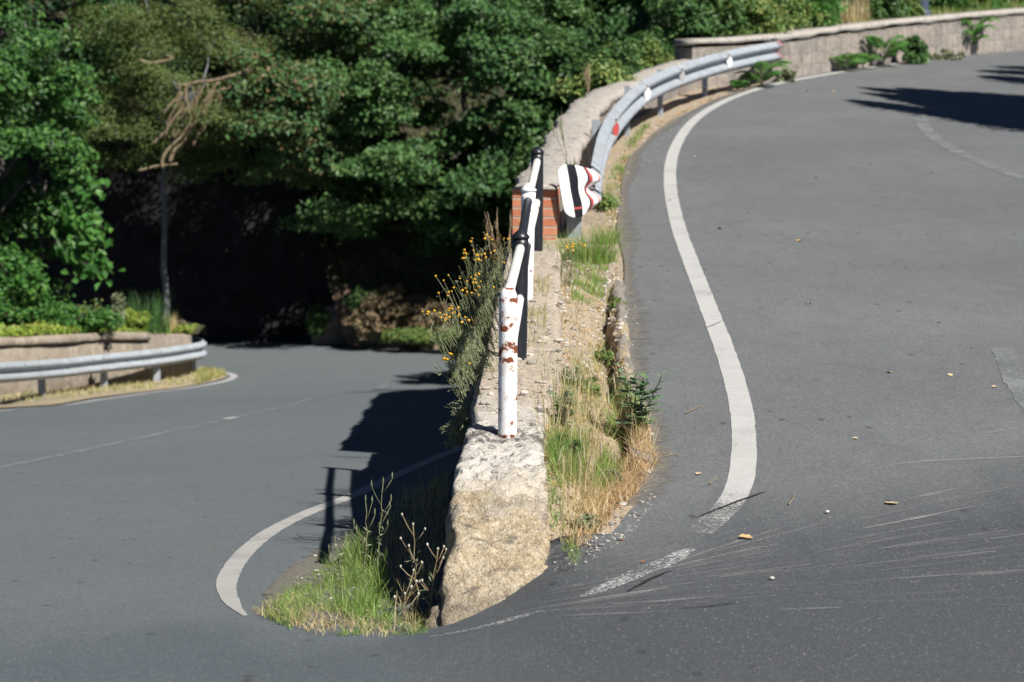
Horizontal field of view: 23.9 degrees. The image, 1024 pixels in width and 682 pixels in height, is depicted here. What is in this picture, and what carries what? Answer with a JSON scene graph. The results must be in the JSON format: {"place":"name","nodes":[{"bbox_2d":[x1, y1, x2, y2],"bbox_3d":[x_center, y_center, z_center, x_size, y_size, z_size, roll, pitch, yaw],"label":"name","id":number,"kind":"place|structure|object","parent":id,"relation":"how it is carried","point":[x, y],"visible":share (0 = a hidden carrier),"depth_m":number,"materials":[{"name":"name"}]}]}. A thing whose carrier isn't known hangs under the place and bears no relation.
{"place":"outdoors","nodes":[
{"label":"outdoors","id":0,"kind":"place"},
{"bbox_2d":[1,302,206,334],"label":"island soil","id":1,"kind":"structure","parent":0,"point":[200,329],"depth_m":44.87,"materials":[{"name":"brown soil"}]},
{"bbox_2d":[0,242,54,325],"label":"island bush","id":2,"kind":"object","parent":1,"relation":"on","point":[23,284],"visible":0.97,"depth_m":40.26,"materials":[{"name":"green plant"}]},
{"bbox_2d":[0,0,105,303],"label":"broadleaf tree","id":3,"kind":"object","parent":1,"relation":"on","point":[65,115],"visible":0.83,"depth_m":42.86,"materials":[{"name":"green plant"}]},
{"bbox_2d":[5,299,125,333],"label":"island bush","id":4,"kind":"object","parent":1,"relation":"on","point":[62,314],"visible":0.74,"depth_m":41.03,"materials":[{"name":"green plant"}]},
{"bbox_2d":[27,174,124,289],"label":"fig tree","id":5,"kind":"object","parent":1,"relation":"on","point":[81,240],"visible":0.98,"depth_m":42.74,"materials":[{"name":"green plant"}]},
{"bbox_2d":[0,320,197,336],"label":"ground cover","id":6,"kind":"object","parent":1,"relation":"on","point":[7,330],"visible":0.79,"depth_m":40.57,"materials":[{"name":"green plant"}]},
{"bbox_2d":[110,292,126,326],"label":"island weed","id":7,"kind":"object","parent":1,"relation":"on","point":[117,300],"visible":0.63,"depth_m":42.18,"materials":[{"name":"grey plant"}]},
{"bbox_2d":[123,307,152,327],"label":"island weed","id":8,"kind":"object","parent":1,"relation":"on","point":[134,320],"visible":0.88,"depth_m":42.45,"materials":[{"name":"green plant"}]},
{"bbox_2d":[122,288,175,333],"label":"grass tuft","id":9,"kind":"object","parent":1,"relation":"on","point":[152,322],"visible":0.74,"depth_m":42.88,"materials":[{"name":"green plant"}]},
{"bbox_2d":[42,0,324,317],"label":"pine tree","id":10,"kind":"object","parent":1,"relation":"on","point":[152,126],"visible":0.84,"depth_m":47.48,"materials":[{"name":"green plant"}]},
{"bbox_2d":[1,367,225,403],"bbox_3d":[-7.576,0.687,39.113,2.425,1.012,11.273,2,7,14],"label":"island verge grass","id":11,"kind":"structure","parent":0,"point":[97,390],"depth_m":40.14,"materials":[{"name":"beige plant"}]},
{"bbox_2d":[303,303,331,336],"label":"bank weed","id":12,"kind":"object","parent":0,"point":[317,317],"visible":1,"depth_m":49.56,"materials":[{"name":"green plant"}]},
{"bbox_2d":[276,485,443,622],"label":"pocket gravel","id":13,"kind":"structure","parent":0,"point":[376,551],"depth_m":13.19,"materials":[{"name":"grey gravel"}]},
{"bbox_2d":[0,49,1023,681],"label":"road","id":14,"kind":"structure","parent":0,"point":[902,259],"depth_m":14.10,"materials":[{"name":"grey asphalt"}]},
{"bbox_2d":[0,368,226,407],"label":"straw verge","id":15,"kind":"structure","parent":14,"relation":"on","point":[50,401],"depth_m":39.25,"materials":[{"name":"plant"}]},
{"bbox_2d":[0,331,191,394],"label":"island wall","id":16,"kind":"structure","parent":15,"relation":"on","point":[32,348],"depth_m":40.93,"materials":[{"name":"stone"}]},
{"bbox_2d":[0,337,206,396],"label":"guardrail","id":17,"kind":"object","parent":15,"relation":"on","point":[41,371],"visible":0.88,"depth_m":40.39,"materials":[{"name":"metal"}]},
{"bbox_2d":[192,364,226,383],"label":"dry grass","id":18,"kind":"structure","parent":15,"relation":"on","point":[202,378],"depth_m":43.30,"materials":[{"name":"yellow plant"}]},
{"bbox_2d":[0,368,237,410],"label":"road marking","id":19,"kind":"object","parent":14,"relation":"on","point":[233,376],"visible":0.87,"depth_m":41.05,"materials":[{"name":"grey paint"}]},
{"bbox_2d":[0,375,418,467],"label":"road marking","id":20,"kind":"object","parent":14,"relation":"on","point":[141,437],"visible":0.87,"depth_m":24.26,"materials":[{"name":"paint"}]},
{"bbox_2d":[320,304,345,344],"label":"boulder","id":21,"kind":"object","parent":14,"relation":"on","point":[333,335],"visible":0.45,"depth_m":49.97,"materials":[{"name":"stone"}]},
{"bbox_2d":[216,445,462,615],"bbox_3d":[-0.993,1.057,17.107,0.644,1.253,12.968,1,7,4],"label":"road marking","id":22,"kind":"object","parent":14,"relation":"on","point":[228,577],"visible":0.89,"depth_m":14.08,"materials":[{"name":"paint"}]},
{"bbox_2d":[263,473,454,621],"bbox_3d":[-0.693,1.092,15.406,1.011,1.124,11.025,0,7,0],"label":"dirt pocket","id":23,"kind":"object","parent":14,"relation":"on","point":[289,575],"visible":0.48,"depth_m":12.86,"materials":[{"name":"soil"},{"name":"grass"}]},
{"bbox_2d":[257,518,430,635],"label":"pocket grass","id":24,"kind":"structure","parent":23,"relation":"on","point":[352,562],"depth_m":10.96,"materials":[{"name":"green plant"}]},
{"bbox_2d":[250,561,438,636],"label":"dry grass","id":25,"kind":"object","parent":23,"relation":"on","point":[318,623],"visible":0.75,"depth_m":10.32,"materials":[{"name":"beige plant"}]},
{"bbox_2d":[353,494,374,582],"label":"stalk weed","id":26,"kind":"object","parent":23,"relation":"on","point":[367,532],"visible":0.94,"depth_m":11.58,"materials":[{"name":"green plant"}]},
{"bbox_2d":[371,460,453,606],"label":"shaded weeds","id":27,"kind":"object","parent":23,"relation":"on","point":[438,480],"visible":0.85,"depth_m":14.62,"materials":[{"name":"green plant"}]},
{"bbox_2d":[400,513,425,619],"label":"stalk weed","id":28,"kind":"object","parent":23,"relation":"on","point":[415,567],"visible":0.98,"depth_m":10.40,"materials":[{"name":"grey plant"}]},
{"bbox_2d":[419,543,446,617],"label":"stalk weed","id":29,"kind":"object","parent":23,"relation":"on","point":[433,575],"visible":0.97,"depth_m":10.33,"materials":[{"name":"grey plant"}]},
{"bbox_2d":[342,293,398,342],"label":"dry brush","id":30,"kind":"object","parent":14,"relation":"on","point":[373,322],"visible":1,"depth_m":48.46,"materials":[{"name":"brown plant"}]},
{"bbox_2d":[365,283,418,323],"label":"dry brush","id":31,"kind":"object","parent":14,"relation":"on","point":[402,311],"visible":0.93,"depth_m":48.68,"materials":[{"name":"brown plant"}]},
{"bbox_2d":[379,325,433,346],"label":"bank weed","id":32,"kind":"object","parent":14,"relation":"on","point":[417,335],"visible":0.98,"depth_m":48.13,"materials":[{"name":"green plant"}]},
{"bbox_2d":[411,298,449,347],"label":"dry brush","id":33,"kind":"object","parent":14,"relation":"on","point":[430,307],"visible":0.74,"depth_m":48.42,"materials":[{"name":"brown plant"}]},
{"bbox_2d":[425,325,464,347],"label":"bank weed","id":34,"kind":"object","parent":14,"relation":"on","point":[453,334],"visible":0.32,"depth_m":47.98,"materials":[{"name":"green plant"}]},
{"bbox_2d":[423,243,561,627],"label":"retaining wall","id":35,"kind":"structure","parent":14,"relation":"on","point":[497,540],"depth_m":10.76,"materials":[{"name":"stone"}]},
{"bbox_2d":[426,352,482,407],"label":"flowering weed","id":36,"kind":"object","parent":35,"relation":"attached to","point":[459,380],"visible":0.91,"depth_m":12.55,"materials":[{"name":"green plant"}]},
{"bbox_2d":[440,400,470,448],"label":"hanging weed","id":37,"kind":"object","parent":35,"relation":"hanging from","point":[457,432],"visible":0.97,"depth_m":12.41,"materials":[{"name":"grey plant"}]},
{"bbox_2d":[422,302,498,390],"bbox_3d":[-0.264,0.021,13.121,0.450,0.474,0.595,0,7,0],"label":"flowering weed","id":38,"kind":"object","parent":35,"relation":"on","point":[463,342],"visible":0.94,"depth_m":13.07,"materials":[{"name":"green plant"}]},
{"bbox_2d":[434,273,498,349],"bbox_3d":[-0.211,-0.155,13.973,0.459,0.495,0.506,0,7,0],"label":"flowering weed","id":39,"kind":"object","parent":35,"relation":"on","point":[476,312],"visible":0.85,"depth_m":13.90,"materials":[{"name":"green plant"}]},
{"bbox_2d":[454,325,498,384],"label":"wall weed","id":40,"kind":"object","parent":35,"relation":"on","point":[481,361],"depth_m":13.45,"materials":[{"name":"green plant"}]},
{"bbox_2d":[454,248,508,322],"bbox_3d":[-0.147,-0.339,14.963,0.378,0.488,0.618,2,7,14],"label":"flowering weed","id":41,"kind":"object","parent":35,"relation":"on","point":[494,272],"visible":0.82,"depth_m":14.95,"materials":[{"name":"green plant"}]},
{"bbox_2d":[469,234,511,297],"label":"flowering weed","id":42,"kind":"object","parent":35,"relation":"on","point":[496,251],"visible":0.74,"depth_m":15.93,"materials":[{"name":"green plant"}]},
{"bbox_2d":[483,210,511,273],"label":"dock weed","id":43,"kind":"object","parent":35,"relation":"on","point":[491,235],"visible":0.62,"depth_m":19.33,"materials":[{"name":"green plant"}]},
{"bbox_2d":[498,146,543,438],"bbox_3d":[0.073,-0.459,14.551,0.122,1.194,6.100,0,7,2],"label":"pipe railing","id":44,"kind":"object","parent":35,"relation":"on","point":[516,294],"visible":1,"depth_m":13.12,"materials":[{"name":"white metal"}]},
{"bbox_2d":[475,277,566,412],"bbox_3d":[0.091,-0.035,14.191,0.453,0.313,4.204,0,7,2],"label":"wall top rubble","id":45,"kind":"object","parent":35,"relation":"on","point":[525,392],"depth_m":13.34,"materials":[{"name":"stone"}]},
{"bbox_2d":[484,268,560,371],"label":"wall top weeds","id":46,"kind":"object","parent":35,"relation":"on","point":[544,307],"depth_m":14.79,"materials":[{"name":"beige plant"}]},
{"bbox_2d":[512,59,701,239],"bbox_3d":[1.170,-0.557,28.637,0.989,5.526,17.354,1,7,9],"label":"parapet wall","id":47,"kind":"structure","parent":14,"relation":"on","point":[581,114],"depth_m":24.16,"materials":[{"name":"stone"}]},
{"bbox_2d":[553,113,695,570],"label":"edge gravel","id":48,"kind":"structure","parent":14,"relation":"on","point":[633,515],"depth_m":10.43,"materials":[{"name":"grey gravel"}]},
{"bbox_2d":[611,280,652,462],"bbox_3d":[0.722,0.151,14.646,0.221,0.521,5.655,0,7,1],"label":"gutter edging","id":49,"kind":"object","parent":14,"relation":"on","point":[622,309],"visible":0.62,"depth_m":14.94,"materials":[{"name":"stone"}]},
{"bbox_2d":[584,549,694,595],"bbox_3d":[0.549,0.952,9.893,0.134,0.079,0.744,6,9,40],"label":"road marking","id":50,"kind":"object","parent":14,"relation":"on","point":[640,575],"visible":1,"depth_m":9.79,"materials":[{"name":"paint"}]},
{"bbox_2d":[617,81,770,501],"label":"edge dust","id":51,"kind":"object","parent":14,"relation":"on","point":[656,479],"visible":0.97,"depth_m":16.32,"materials":[{"name":"soil"}]},
{"bbox_2d":[734,60,793,86],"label":"green weed","id":52,"kind":"object","parent":14,"relation":"on","point":[766,67],"visible":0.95,"depth_m":36.42,"materials":[{"name":"green plant"}]},
{"bbox_2d":[771,67,796,82],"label":"wall weed","id":53,"kind":"object","parent":14,"relation":"on","point":[789,75],"depth_m":37.47,"materials":[{"name":"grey plant"}]},
{"bbox_2d":[664,54,972,533],"bbox_3d":[4.582,-2.867,31.606,4.452,2.348,43.288,2,7,16],"label":"road marking","id":54,"kind":"object","parent":14,"relation":"on","point":[741,476],"visible":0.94,"depth_m":14.99,"materials":[{"name":"paint"}]},
{"bbox_2d":[829,52,868,70],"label":"ailanthus weed","id":55,"kind":"object","parent":14,"relation":"on","point":[850,58],"visible":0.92,"depth_m":39.98,"materials":[{"name":"green plant"}]},
{"bbox_2d":[862,35,909,66],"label":"ailanthus weed","id":56,"kind":"object","parent":14,"relation":"on","point":[899,45],"visible":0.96,"depth_m":41.25,"materials":[{"name":"green plant"}]},
{"bbox_2d":[900,34,929,63],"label":"bush","id":57,"kind":"object","parent":14,"relation":"on","point":[917,52],"visible":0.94,"depth_m":42.03,"materials":[{"name":"green plant"}]},
{"bbox_2d":[928,48,965,59],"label":"wall weed","id":58,"kind":"object","parent":14,"relation":"on","point":[949,55],"depth_m":43.46,"materials":[{"name":"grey plant"}]},
{"bbox_2d":[913,116,1023,180],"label":"road marking","id":59,"kind":"object","parent":14,"relation":"on","point":[923,126],"visible":1,"depth_m":27.12,"materials":[{"name":"paint"}]},
{"bbox_2d":[955,16,1000,44],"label":"ailanthus weed","id":60,"kind":"object","parent":14,"relation":"on","point":[980,27],"visible":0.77,"depth_m":45.14,"materials":[{"name":"green plant"}]},
{"bbox_2d":[991,348,1023,409],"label":"road marking","id":61,"kind":"object","parent":14,"relation":"on","point":[1015,385],"visible":1,"depth_m":14.17,"materials":[{"name":"paint"}]},
{"bbox_2d":[2,0,1023,348],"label":"hillside","id":62,"kind":"structure","parent":0,"point":[386,260],"depth_m":50.05,"materials":[{"name":"brown soil"}]},
{"bbox_2d":[3,0,77,96],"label":"woodland tree","id":63,"kind":"object","parent":62,"relation":"on","point":[55,3],"visible":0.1,"depth_m":53.94,"materials":[{"name":"green plant"}]},
{"bbox_2d":[0,0,146,143],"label":"broadleaf tree","id":64,"kind":"object","parent":62,"relation":"on","point":[6,36],"visible":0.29,"depth_m":47.38,"materials":[{"name":"green plant"}]},
{"bbox_2d":[53,0,262,92],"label":"woodland tree","id":65,"kind":"object","parent":62,"relation":"on","point":[169,3],"visible":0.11,"depth_m":54.73,"materials":[{"name":"green plant"}]},
{"bbox_2d":[0,136,339,341],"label":"rock wall","id":66,"kind":"structure","parent":62,"relation":"on","point":[239,269],"depth_m":50.63,"materials":[{"name":"black stone"}]},
{"bbox_2d":[197,0,394,189],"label":"maple tree","id":67,"kind":"object","parent":62,"relation":"on","point":[310,149],"visible":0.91,"depth_m":46.85,"materials":[{"name":"green plant"}]},
{"bbox_2d":[241,0,464,72],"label":"woodland tree","id":68,"kind":"object","parent":62,"relation":"on","point":[268,22],"visible":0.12,"depth_m":54.12,"materials":[{"name":"green plant"}]},
{"bbox_2d":[342,285,377,313],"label":"bank weed","id":69,"kind":"object","parent":62,"relation":"on","point":[353,303],"visible":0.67,"depth_m":48.88,"materials":[{"name":"green plant"}]},
{"bbox_2d":[267,0,490,240],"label":"maple tree","id":70,"kind":"object","parent":62,"relation":"on","point":[414,46],"visible":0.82,"depth_m":47.51,"materials":[{"name":"green plant"}]},
{"bbox_2d":[356,0,590,256],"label":"maple tree","id":71,"kind":"object","parent":62,"relation":"on","point":[470,22],"visible":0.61,"depth_m":47.19,"materials":[{"name":"green plant"}]},
{"bbox_2d":[428,0,606,98],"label":"woodland tree","id":72,"kind":"object","parent":62,"relation":"on","point":[494,91],"visible":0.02,"depth_m":53.07,"materials":[{"name":"green plant"}]},
{"bbox_2d":[447,0,605,234],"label":"broadleaf tree","id":73,"kind":"object","parent":62,"relation":"on","point":[570,10],"visible":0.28,"depth_m":47.18,"materials":[{"name":"green plant"}]},
{"bbox_2d":[549,54,640,108],"bbox_3d":[1.122,-3.324,31.816,1.266,0.902,0.874,0,7,0],"label":"shrub","id":74,"kind":"object","parent":62,"relation":"on","point":[601,76],"visible":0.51,"depth_m":31.66,"materials":[{"name":"green plant"}]},
{"bbox_2d":[560,37,643,84],"bbox_3d":[1.325,-3.902,34.776,1.259,0.930,0.972,0,7,0],"label":"shrub","id":75,"kind":"object","parent":62,"relation":"on","point":[627,56],"visible":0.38,"depth_m":34.72,"materials":[{"name":"green plant"}]},
{"bbox_2d":[534,0,672,104],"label":"broadleaf tree","id":76,"kind":"object","parent":62,"relation":"on","point":[638,21],"visible":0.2,"depth_m":46.65,"materials":[{"name":"green plant"}]},
{"bbox_2d":[601,35,675,72],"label":"shrub","id":77,"kind":"object","parent":62,"relation":"on","point":[653,61],"visible":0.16,"depth_m":36.20,"materials":[{"name":"green plant"}]},
{"bbox_2d":[618,20,717,59],"bbox_3d":[2.480,-4.577,38.196,1.638,1.001,1.176,0,7,0],"label":"shrub","id":78,"kind":"object","parent":62,"relation":"on","point":[654,30],"visible":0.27,"depth_m":38.16,"materials":[{"name":"green plant"}]},
{"bbox_2d":[642,0,766,47],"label":"shrub","id":79,"kind":"object","parent":62,"relation":"on","point":[677,12],"visible":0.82,"depth_m":38.14,"materials":[{"name":"green plant"}]},
{"bbox_2d":[680,0,793,44],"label":"shrub","id":80,"kind":"object","parent":62,"relation":"on","point":[763,13],"visible":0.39,"depth_m":38.38,"materials":[{"name":"green plant"}]},
{"bbox_2d":[717,0,829,42],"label":"shrub","id":81,"kind":"object","parent":62,"relation":"on","point":[800,20],"visible":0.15,"depth_m":39.67,"materials":[{"name":"green plant"}]},
{"bbox_2d":[771,0,847,30],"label":"shrub","id":82,"kind":"object","parent":62,"relation":"on","point":[827,8],"visible":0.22,"depth_m":40.16,"materials":[{"name":"green plant"}]},
{"bbox_2d":[674,7,1023,86],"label":"bend wall","id":83,"kind":"structure","parent":62,"relation":"on","point":[809,51],"depth_m":41.17,"materials":[{"name":"stone"}]},
{"bbox_2d":[838,0,859,23],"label":"grass plume","id":84,"kind":"object","parent":62,"relation":"on","point":[847,19],"depth_m":42.02,"materials":[{"name":"beige plant"}]},
{"bbox_2d":[714,0,1023,36],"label":"bank grass","id":85,"kind":"structure","parent":62,"relation":"on","point":[1010,3],"depth_m":49.78,"materials":[{"name":"green plant"}]},
{"bbox_2d":[837,0,912,20],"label":"shrub","id":86,"kind":"object","parent":62,"relation":"on","point":[900,12],"visible":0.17,"depth_m":44.18,"materials":[{"name":"green plant"}]},
{"bbox_2d":[870,0,925,20],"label":"shrub","id":87,"kind":"object","parent":62,"relation":"on","point":[916,11],"visible":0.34,"depth_m":44.63,"materials":[{"name":"green plant"}]},
{"bbox_2d":[929,0,1009,11],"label":"shrub","id":88,"kind":"object","parent":62,"relation":"on","point":[960,3],"visible":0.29,"depth_m":50.42,"materials":[{"name":"green plant"}]},
{"bbox_2d":[543,80,772,539],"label":"verge","id":89,"kind":"structure","parent":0,"point":[680,103],"depth_m":16.23,"materials":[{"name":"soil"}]},
{"bbox_2d":[517,349,591,437],"bbox_3d":[0.192,0.260,11.771,0.396,0.445,0.403,0,7,0],"label":"wild oat","id":90,"kind":"object","parent":89,"relation":"on","point":[572,372],"visible":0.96,"depth_m":11.79,"materials":[{"name":"beige plant"}]},
{"bbox_2d":[547,387,581,424],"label":"thistle","id":91,"kind":"object","parent":89,"relation":"on","point":[564,407],"visible":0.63,"depth_m":12.16,"materials":[{"name":"green plant"}]},
{"bbox_2d":[553,243,585,289],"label":"flowering weed","id":92,"kind":"object","parent":89,"relation":"on","point":[569,278],"visible":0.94,"depth_m":16.64,"materials":[{"name":"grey plant"}]},
{"bbox_2d":[542,341,603,422],"bbox_3d":[0.327,0.186,12.418,0.347,0.450,0.296,3,7,24],"label":"wild oat","id":93,"kind":"object","parent":89,"relation":"on","point":[574,382],"visible":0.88,"depth_m":12.41,"materials":[{"name":"beige plant"}]},
{"bbox_2d":[557,422,606,497],"bbox_3d":[0.326,0.537,11.065,0.243,0.343,0.366,0,7,0],"label":"wild oat","id":94,"kind":"object","parent":89,"relation":"on","point":[580,464],"visible":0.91,"depth_m":11.04,"materials":[{"name":"beige plant"}]},
{"bbox_2d":[553,374,615,456],"bbox_3d":[0.418,0.358,11.887,0.410,0.416,0.285,-5,8,-36],"label":"wild oat","id":95,"kind":"object","parent":89,"relation":"on","point":[589,435],"visible":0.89,"depth_m":11.89,"materials":[{"name":"beige plant"}]},
{"bbox_2d":[567,510,601,530],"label":"verge weed","id":96,"kind":"object","parent":89,"relation":"on","point":[587,517],"visible":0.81,"depth_m":10.59,"materials":[{"name":"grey plant"}]},
{"bbox_2d":[543,224,634,265],"bbox_3d":[0.617,-0.754,18.707,0.795,0.314,0.755,0,7,0],"label":"grass tuft","id":97,"kind":"object","parent":89,"relation":"on","point":[585,255],"visible":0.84,"depth_m":18.60,"materials":[{"name":"green plant"}]},
{"bbox_2d":[528,122,650,563],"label":"green verge grass","id":98,"kind":"structure","parent":89,"relation":"on","point":[552,453],"depth_m":11.86,"materials":[{"name":"green plant"}]},
{"bbox_2d":[533,276,662,545],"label":"dry grass","id":99,"kind":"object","parent":89,"relation":"on","point":[577,483],"visible":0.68,"depth_m":11.14,"materials":[{"name":"beige plant"}]},
{"bbox_2d":[544,273,653,548],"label":"verge grass","id":100,"kind":"structure","parent":89,"relation":"on","point":[599,363],"depth_m":12.76,"materials":[{"name":"green plant"}]},
{"bbox_2d":[580,219,626,244],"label":"grass tuft","id":101,"kind":"object","parent":89,"relation":"on","point":[611,239],"visible":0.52,"depth_m":19.71,"materials":[{"name":"green plant"}]},
{"bbox_2d":[542,177,672,540],"bbox_3d":[0.565,-0.376,17.407,0.860,0.911,14.492,0,7,2],"label":"verge thatch","id":102,"kind":"object","parent":89,"relation":"on","point":[581,395],"visible":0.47,"depth_m":12.60,"materials":[{"name":"beige plant"}]},
{"bbox_2d":[594,192,621,211],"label":"weed","id":103,"kind":"object","parent":89,"relation":"on","point":[607,202],"visible":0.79,"depth_m":21.82,"materials":[{"name":"green plant"}]},
{"bbox_2d":[557,422,670,547],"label":"brown verge grass","id":104,"kind":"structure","parent":89,"relation":"on","point":[630,486],"depth_m":11.41,"materials":[{"name":"brown plant"}]},
{"bbox_2d":[610,363,676,428],"bbox_3d":[0.649,0.301,12.499,0.305,0.374,0.324,-5,8,-36],"label":"thistle","id":105,"kind":"object","parent":89,"relation":"on","point":[639,408],"visible":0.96,"depth_m":12.50,"materials":[{"name":"green plant"}]},
{"bbox_2d":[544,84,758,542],"bbox_3d":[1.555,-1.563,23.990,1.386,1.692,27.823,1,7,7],"label":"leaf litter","id":106,"kind":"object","parent":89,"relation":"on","point":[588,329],"visible":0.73,"depth_m":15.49,"materials":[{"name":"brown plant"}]},
{"bbox_2d":[558,38,783,237],"bbox_3d":[1.911,-2.641,28.863,1.124,2.075,18.535,1,7,11],"label":"guardrail","id":107,"kind":"object","parent":89,"relation":"on","point":[581,197],"visible":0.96,"depth_m":27.36,"materials":[{"name":"metal"}]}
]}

